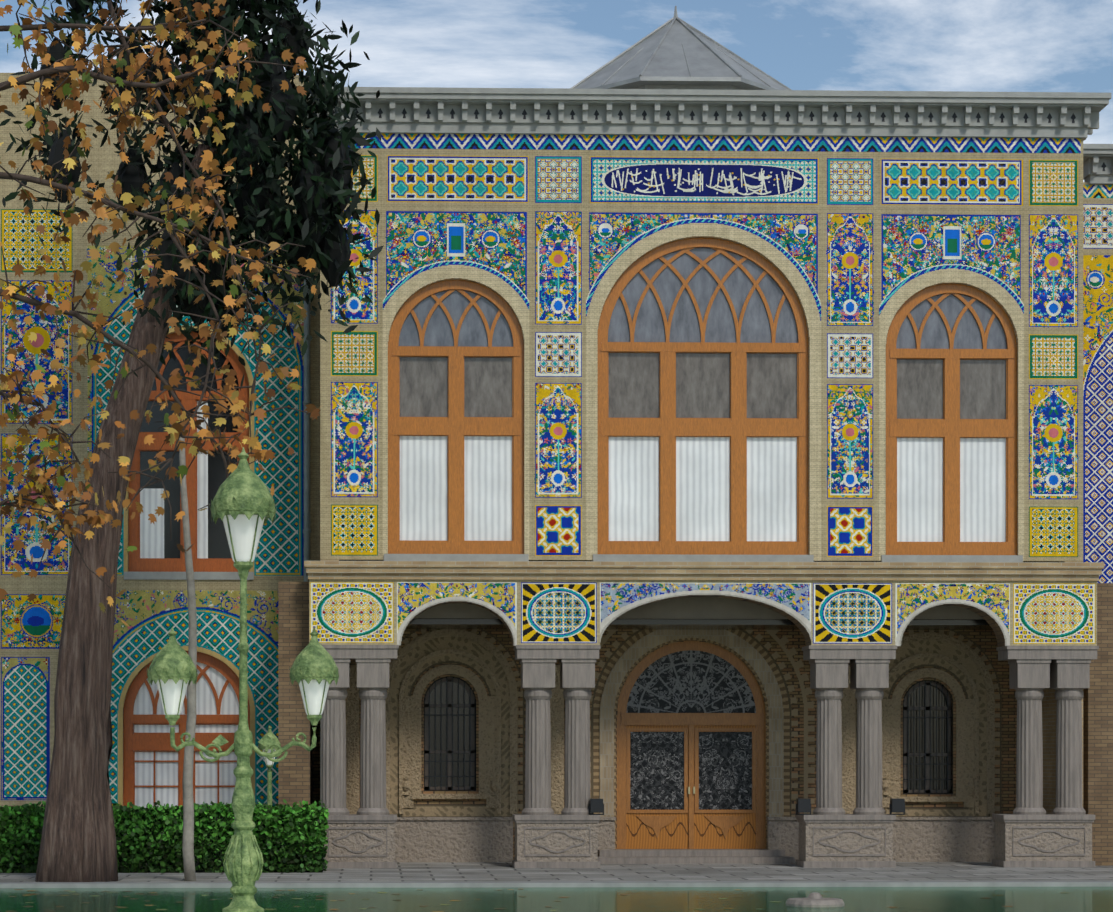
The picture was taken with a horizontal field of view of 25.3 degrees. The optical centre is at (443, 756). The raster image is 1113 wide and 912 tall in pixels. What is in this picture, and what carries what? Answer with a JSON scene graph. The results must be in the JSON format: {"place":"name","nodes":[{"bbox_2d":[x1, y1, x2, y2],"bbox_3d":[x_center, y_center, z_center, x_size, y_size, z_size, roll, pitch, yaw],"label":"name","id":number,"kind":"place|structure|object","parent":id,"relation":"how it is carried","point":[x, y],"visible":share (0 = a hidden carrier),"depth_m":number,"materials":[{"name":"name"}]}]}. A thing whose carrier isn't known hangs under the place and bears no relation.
{"place":"outdoors","nodes":[
{"label":"outdoors","id":0,"kind":"place"},
{"bbox_2d":[0,0,320,625],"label":"autumn leaves","id":1,"kind":"object","parent":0,"point":[71,219],"depth_m":30.89,"materials":[{"name":"brown plant"}]},
{"bbox_2d":[0,887,1112,911],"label":"pool water","id":2,"kind":"structure","parent":0,"point":[854,899],"depth_m":31.47,"materials":[{"name":"liquid"}]},
{"bbox_2d":[10,889,1065,911],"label":"floating leaves","id":3,"kind":"object","parent":2,"relation":"on","point":[316,899],"visible":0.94,"depth_m":31.40,"materials":[{"name":"orange plant"}]},
{"bbox_2d":[786,892,844,906],"bbox_3d":[4.537,1.816,30.179,0.720,0.310,0.720,0,0,-2],"label":"fountain","id":4,"kind":"object","parent":2,"relation":"in","point":[814,899],"visible":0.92,"depth_m":29.94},
{"bbox_2d":[0,862,1112,881],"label":"pavement","id":5,"kind":"structure","parent":0,"point":[508,871],"depth_m":37.41,"materials":[{"name":"grey stone"}]},
{"bbox_2d":[0,73,318,807],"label":"wing wall","id":6,"kind":"structure","parent":5,"relation":"on","point":[151,613],"depth_m":42.39,"materials":[{"name":"tile"}]},
{"bbox_2d":[123,652,236,713],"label":"trim","id":7,"kind":"structure","parent":6,"relation":"attached to","point":[132,681],"depth_m":42.47,"materials":[{"name":"beige stone"}]},
{"bbox_2d":[133,662,238,807],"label":"window curtain","id":8,"kind":"object","parent":7,"relation":"attached to","point":[166,773],"depth_m":42.62,"materials":[{"name":"white fabric"}]},
{"bbox_2d":[135,752,236,802],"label":"window bars","id":9,"kind":"object","parent":7,"relation":"attached to","point":[217,785],"depth_m":42.59,"materials":[{"name":"orange wood"}]},
{"bbox_2d":[123,651,249,807],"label":"window frame","id":10,"kind":"object","parent":6,"relation":"in","point":[144,742],"visible":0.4,"depth_m":42.54,"materials":[{"name":"wood"}]},
{"bbox_2d":[128,332,247,571],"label":"window reveal","id":11,"kind":"object","parent":6,"relation":"attached to","point":[128,484],"depth_m":42.48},
{"bbox_2d":[140,342,238,558],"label":"window glass","id":12,"kind":"object","parent":11,"relation":"attached to","point":[218,545],"depth_m":42.61,"materials":[{"name":"black"}]},
{"bbox_2d":[129,331,248,571],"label":"window frame","id":13,"kind":"object","parent":6,"relation":"in","point":[137,563],"visible":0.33,"depth_m":42.54,"materials":[{"name":"brown wood"}]},
{"bbox_2d":[140,401,207,557],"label":"curtain window","id":14,"kind":"structure","parent":13,"relation":"attached to","point":[151,539],"depth_m":42.59,"materials":[{"name":"white fabric"}]},
{"bbox_2d":[124,572,253,579],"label":"window sill","id":15,"kind":"structure","parent":6,"relation":"attached to","point":[180,575],"depth_m":42.39,"materials":[{"name":"grey stone"}]},
{"bbox_2d":[0,799,328,872],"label":"hedge","id":16,"kind":"object","parent":5,"relation":"on","point":[28,816],"depth_m":37.62,"materials":[{"name":"green plant"}]},
{"bbox_2d":[179,416,196,880],"bbox_3d":[-3.639,-1.517,35.190,0.260,6.629,0.237,0,0,-2],"label":"thin tree trunk","id":17,"kind":"object","parent":5,"relation":"on","point":[188,834],"visible":0.73,"depth_m":35.14,"materials":[{"name":"plant"}]},
{"bbox_2d":[0,0,397,881],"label":"tree","id":18,"kind":"object","parent":5,"relation":"on","point":[274,162],"depth_m":35.05,"materials":[{"name":"brown plant"}]},
{"bbox_2d":[124,85,323,699],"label":"wing wall","id":19,"kind":"structure","parent":5,"relation":"on","point":[319,438],"depth_m":42.82,"materials":[{"name":"beige brick"}]},
{"bbox_2d":[258,725,280,804],"bbox_3d":[-2.737,0.635,39.028,0.385,2.271,0.375,0,0,-2],"label":"lamp post","id":20,"kind":"object","parent":5,"relation":"on","point":[271,735],"visible":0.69,"depth_m":38.99,"materials":[{"name":"green metal"}]},
{"bbox_2d":[263,749,275,764],"bbox_3d":[-2.737,0.008,39.028,0.260,0.285,0.260,0,0,-2],"label":"glass","id":21,"kind":"object","parent":20,"relation":"on","point":[269,762],"visible":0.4,"depth_m":38.96,"materials":[{"name":"white glass"}]},
{"bbox_2d":[303,278,310,581],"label":"drainpipe","id":22,"kind":"object","parent":5,"relation":"on","point":[306,529],"visible":0.38,"depth_m":42.32,"materials":[{"name":"metal"}]},
{"bbox_2d":[278,582,1112,865],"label":"porch end walls","id":23,"kind":"structure","parent":5,"relation":"on","point":[295,774],"depth_m":40.05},
{"bbox_2d":[389,278,523,339],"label":"trim","id":24,"kind":"structure","parent":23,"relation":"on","point":[466,280],"depth_m":39.62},
{"bbox_2d":[400,436,511,540],"bbox_3d":[0.206,-4.340,39.726,2.025,1.924,0.010,0,0,-2],"label":"curtain","id":25,"kind":"object","parent":24,"relation":"attached to","point":[424,488],"depth_m":39.73,"materials":[{"name":"white fabric"}]},
{"bbox_2d":[400,357,511,416],"bbox_3d":[0.206,-5.908,39.726,2.025,1.213,0.010,0,0,-2],"label":"window glass","id":26,"kind":"object","parent":24,"relation":"attached to","point":[424,386],"depth_m":39.72,"materials":[{"name":"grey glass"}]},
{"bbox_2d":[399,290,512,346],"bbox_3d":[0.206,-7.046,39.726,1.991,0.996,0.010,0,0,-2],"label":"window glass","id":27,"kind":"object","parent":24,"relation":"attached to","point":[472,332],"depth_m":39.72,"materials":[{"name":"grey glass"}]},
{"bbox_2d":[345,665,855,813],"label":"porch pier stucco","id":28,"kind":"object","parent":23,"relation":"attached to","point":[848,707],"visible":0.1,"depth_m":41.46,"materials":[{"name":"beige paint"}]},
{"bbox_2d":[313,629,1016,859],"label":"porch wall","id":29,"kind":"structure","parent":23,"relation":"attached to","point":[780,652],"depth_m":41.61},
{"bbox_2d":[385,629,994,813],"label":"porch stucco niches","id":30,"kind":"object","parent":29,"relation":"in","point":[494,737],"visible":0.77,"depth_m":41.45,"materials":[{"name":"grey paint"}]},
{"bbox_2d":[617,641,765,848],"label":"door frame","id":31,"kind":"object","parent":29,"relation":"in","point":[757,719],"visible":0.52,"depth_m":41.69,"materials":[{"name":"orange wood"}]},
{"bbox_2d":[626,650,755,848],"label":"porch door panels","id":32,"kind":"object","parent":31,"relation":"attached to","point":[690,681],"visible":0.85,"depth_m":41.72,"materials":[{"name":"black glass"}]},
{"bbox_2d":[599,630,783,816],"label":"door surround","id":33,"kind":"object","parent":29,"relation":"attached to","point":[751,655],"visible":0.85,"depth_m":41.55,"materials":[{"name":"beige stone"}]},
{"bbox_2d":[394,817,994,861],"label":"porch dado","id":34,"kind":"object","parent":29,"relation":"attached to","point":[490,839],"visible":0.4,"depth_m":41.41,"materials":[{"name":"grey stone"}]},
{"bbox_2d":[598,236,808,554],"bbox_3d":[4.170,-5.737,39.827,3.417,5.217,0.312,0,0,-2],"label":"window reveal","id":35,"kind":"object","parent":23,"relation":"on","point":[772,263],"depth_m":39.78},
{"bbox_2d":[609,437,796,540],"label":"curtains","id":36,"kind":"object","parent":35,"relation":"attached to","point":[702,488],"visible":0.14,"depth_m":39.83,"materials":[{"name":"white fabric"}]},
{"bbox_2d":[608,247,797,342],"bbox_3d":[4.187,-7.439,39.838,3.230,1.615,0.010,0,0,-2],"label":"window glass","id":37,"kind":"object","parent":35,"relation":"attached to","point":[702,285],"visible":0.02,"depth_m":39.83,"materials":[{"name":"grey glass"}]},
{"bbox_2d":[609,353,796,417],"bbox_3d":[4.187,-5.950,39.838,3.263,1.297,0.010,0,0,-2],"label":"window glass","id":38,"kind":"object","parent":35,"relation":"attached to","point":[702,385],"visible":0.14,"depth_m":39.83,"materials":[{"name":"grey glass"}]},
{"bbox_2d":[304,561,1103,580],"bbox_3d":[4.166,-2.949,39.472,12.741,0.287,0.440,0,0,-2],"label":"ledge","id":39,"kind":"object","parent":23,"relation":"on","point":[683,570],"visible":0.95,"depth_m":39.29,"materials":[{"name":"beige stone"}]},
{"bbox_2d":[886,282,1018,554],"bbox_3d":[8.185,-5.379,39.940,2.150,4.500,0.312,0,0,-2],"label":"window reveal","id":40,"kind":"object","parent":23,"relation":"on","point":[996,300],"depth_m":39.89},
{"bbox_2d":[897,438,1005,541],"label":"curtains","id":41,"kind":"object","parent":40,"relation":"attached to","point":[920,489],"depth_m":39.95,"materials":[{"name":"white fabric"}]},
{"bbox_2d":[897,359,1005,418],"bbox_3d":[8.218,-5.908,39.952,1.991,1.213,0.010,0,0,-2],"label":"window glass","id":42,"kind":"object","parent":40,"relation":"attached to","point":[920,389],"depth_m":39.94,"materials":[{"name":"grey glass"}]},
{"bbox_2d":[896,294,1006,348],"bbox_3d":[8.218,-7.038,39.952,1.958,0.979,0.010,0,0,-2],"label":"window glass","id":43,"kind":"object","parent":40,"relation":"attached to","point":[967,333],"visible":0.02,"depth_m":39.95,"materials":[{"name":"grey glass"}]},
{"bbox_2d":[598,849,794,863],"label":"porch door steps","id":44,"kind":"structure","parent":5,"relation":"on","point":[696,856],"depth_m":41.13,"materials":[{"name":"grey stone"}]},
{"bbox_2d":[320,560,1082,813],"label":"side walls","id":45,"kind":"structure","parent":5,"relation":"on","point":[1049,701],"depth_m":40.74,"materials":[{"name":"grey stone"}]},
{"bbox_2d":[0,0,1112,181],"label":"sky","id":46,"kind":"structure","parent":0,"point":[836,45],"materials":[{"name":"blue"}]},
{"bbox_2d":[628,85,744,89],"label":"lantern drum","id":47,"kind":"object","parent":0,"point":[717,87],"visible":0.08,"depth_m":42.12,"materials":[{"name":"grey metal"}]},
{"bbox_2d":[571,6,791,89],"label":"lantern roof","id":48,"kind":"structure","parent":47,"relation":"on","point":[675,50],"depth_m":42.61,"materials":[{"name":"grey metal"}]},
{"bbox_2d":[425,677,951,792],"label":"porch window","id":49,"kind":"structure","parent":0,"point":[467,736],"depth_m":41.69,"materials":[{"name":"black glass"}]},
{"bbox_2d":[425,678,951,792],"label":"window grille","id":50,"kind":"object","parent":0,"point":[470,761],"visible":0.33,"depth_m":41.77,"materials":[{"name":"black metal"}]},
{"bbox_2d":[339,241,1058,629],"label":"block","id":51,"kind":"structure","parent":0,"point":[727,623],"depth_m":40.10,"materials":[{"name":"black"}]},
{"bbox_2d":[414,597,985,618],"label":"porch ceiling","id":52,"kind":"structure","parent":0,"point":[701,608],"depth_m":39.87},
{"bbox_2d":[324,821,1091,861],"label":"porch plinth","id":53,"kind":"structure","parent":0,"point":[560,841],"depth_m":39.39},
{"bbox_2d":[320,658,1090,814],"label":"porch columns","id":54,"kind":"structure","parent":53,"relation":"on","point":[1031,680],"depth_m":39.48,"materials":[{"name":"grey stone"}]},
{"bbox_2d":[322,645,1098,660],"bbox_3d":[4.154,-1.661,39.657,12.625,0.217,0.670,0,0,-2],"label":"porch architrave","id":55,"kind":"object","parent":54,"relation":"on","point":[810,652],"visible":0.79,"depth_m":39.39,"materials":[{"name":"grey stone"}]},
{"bbox_2d":[309,579,1096,645],"bbox_3d":[4.167,-2.283,39.372,12.585,1.045,0.001,0,0,-2],"label":"porch frieze","id":56,"kind":"object","parent":55,"relation":"on","point":[588,612],"visible":1,"depth_m":39.37,"materials":[{"name":"multicoloured tile"}]},
{"bbox_2d":[404,595,1004,646],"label":"arch soffit","id":57,"kind":"structure","parent":56,"relation":"attached to","point":[995,627],"depth_m":39.66,"materials":[{"name":"beige stone"}]},
{"bbox_2d":[326,814,1094,867],"bbox_3d":[4.207,1.351,39.664,12.386,0.839,0.740,0,0,-2],"label":"porch plinth mould","id":58,"kind":"object","parent":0,"point":[516,818],"visible":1,"depth_m":39.35,"materials":[{"name":"grey stone"}]},
{"bbox_2d":[589,798,904,814],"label":"plinth floodlights","id":59,"kind":"object","parent":58,"relation":"on","point":[802,805],"visible":0.88,"depth_m":39.40,"materials":[{"name":"black metal"}]},
{"bbox_2d":[1083,182,1112,582],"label":"wing wall","id":60,"kind":"structure","parent":0,"point":[1097,372],"depth_m":42.88,"materials":[{"name":"multicoloured tile"}]},
{"bbox_2d":[1083,144,1112,183],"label":"wing cornice","id":61,"kind":"structure","parent":60,"relation":"on","point":[1095,156],"depth_m":42.77,"materials":[{"name":"grey stone"}]},
{"label":"ground surface","id":62,"kind":"structure","parent":0,"visible":0},
{"bbox_2d":[146,447,339,911],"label":"street lamp","id":63,"kind":"object","parent":62,"relation":"on","point":[243,488],"visible":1,"depth_m":28.77,"materials":[{"name":"green metal"}]},
{"bbox_2d":[157,514,329,714],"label":"lamp post globes","id":64,"kind":"object","parent":63,"relation":"attached to","point":[242,528],"visible":0.6,"depth_m":28.75,"materials":[{"name":"white glass"}]},
{"bbox_2d":[0,880,1112,887],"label":"pool kerb","id":65,"kind":"structure","parent":62,"relation":"on","point":[451,884],"depth_m":34.47,"materials":[{"name":"stone"}]},
{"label":"block body","id":66,"kind":"object","parent":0,"visible":0},
{"bbox_2d":[306,87,1110,140],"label":"cornice","id":67,"kind":"structure","parent":66,"relation":"on","point":[752,106],"depth_m":39.51,"materials":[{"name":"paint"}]},
{"bbox_2d":[320,133,1082,560],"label":"facade","id":68,"kind":"structure","parent":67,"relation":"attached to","point":[858,255],"depth_m":39.69,"materials":[{"name":"tile"}]},
{"bbox_2d":[388,278,523,553],"bbox_3d":[0.206,-5.454,39.698,2.197,4.432,0.105,0,0,-2],"label":"window frame","id":69,"kind":"object","parent":68,"relation":"in","point":[455,426],"visible":0.94,"depth_m":39.65,"materials":[{"name":"brown wood"}]},
{"bbox_2d":[384,554,528,560],"bbox_3d":[0.206,-3.172,39.698,2.315,0.125,0.345,0,0,-2],"label":"window sill","id":70,"kind":"structure","parent":68,"relation":"attached to","point":[456,557],"depth_m":39.53,"materials":[{"name":"beige stone"}]},
{"bbox_2d":[591,554,813,561],"bbox_3d":[4.168,-3.172,39.810,3.547,0.125,0.345,0,0,-2],"label":"window sill","id":71,"kind":"structure","parent":68,"relation":"attached to","point":[704,558],"depth_m":39.64,"materials":[{"name":"beige stone"}]},
{"bbox_2d":[598,236,808,554],"bbox_3d":[4.181,-5.805,39.810,3.433,5.133,0.105,0,0,-2],"label":"window frame","id":72,"kind":"object","parent":68,"relation":"in","point":[667,427],"visible":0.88,"depth_m":39.77,"materials":[{"name":"brown wood"}]},
{"bbox_2d":[590,156,818,203],"bbox_3d":[4.189,-9.239,39.670,3.680,0.747,0.001,0,0,-2],"label":"calligraphy panel","id":73,"kind":"object","parent":68,"relation":"attached to","point":[715,180],"visible":1,"depth_m":39.67,"materials":[{"name":"tile"}]},
{"bbox_2d":[877,555,1022,561],"bbox_3d":[8.180,-3.172,39.923,2.282,0.125,0.345,0,0,-2],"label":"window sill","id":74,"kind":"structure","parent":68,"relation":"attached to","point":[951,558],"depth_m":39.75,"materials":[{"name":"beige stone"}]},
{"bbox_2d":[886,282,1016,554],"bbox_3d":[8.206,-5.446,39.924,2.163,4.415,0.105,0,0,-2],"label":"window frame","id":75,"kind":"object","parent":68,"relation":"in","point":[951,428],"visible":0.83,"depth_m":39.88,"materials":[{"name":"brown wood"}]},
{"bbox_2d":[333,108,1075,122],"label":"cornice spades","id":76,"kind":"object","parent":67,"relation":"attached to","point":[692,114],"visible":0.94,"depth_m":39.57,"materials":[{"name":"grey stone"}]},
{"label":"porch back wall","id":77,"kind":"object","parent":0,"visible":0},
{"bbox_2d":[402,664,974,801],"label":"window frame","id":78,"kind":"structure","parent":77,"relation":"attached to","point":[903,684],"depth_m":41.60,"materials":[{"name":"grey stone"}]}
]}

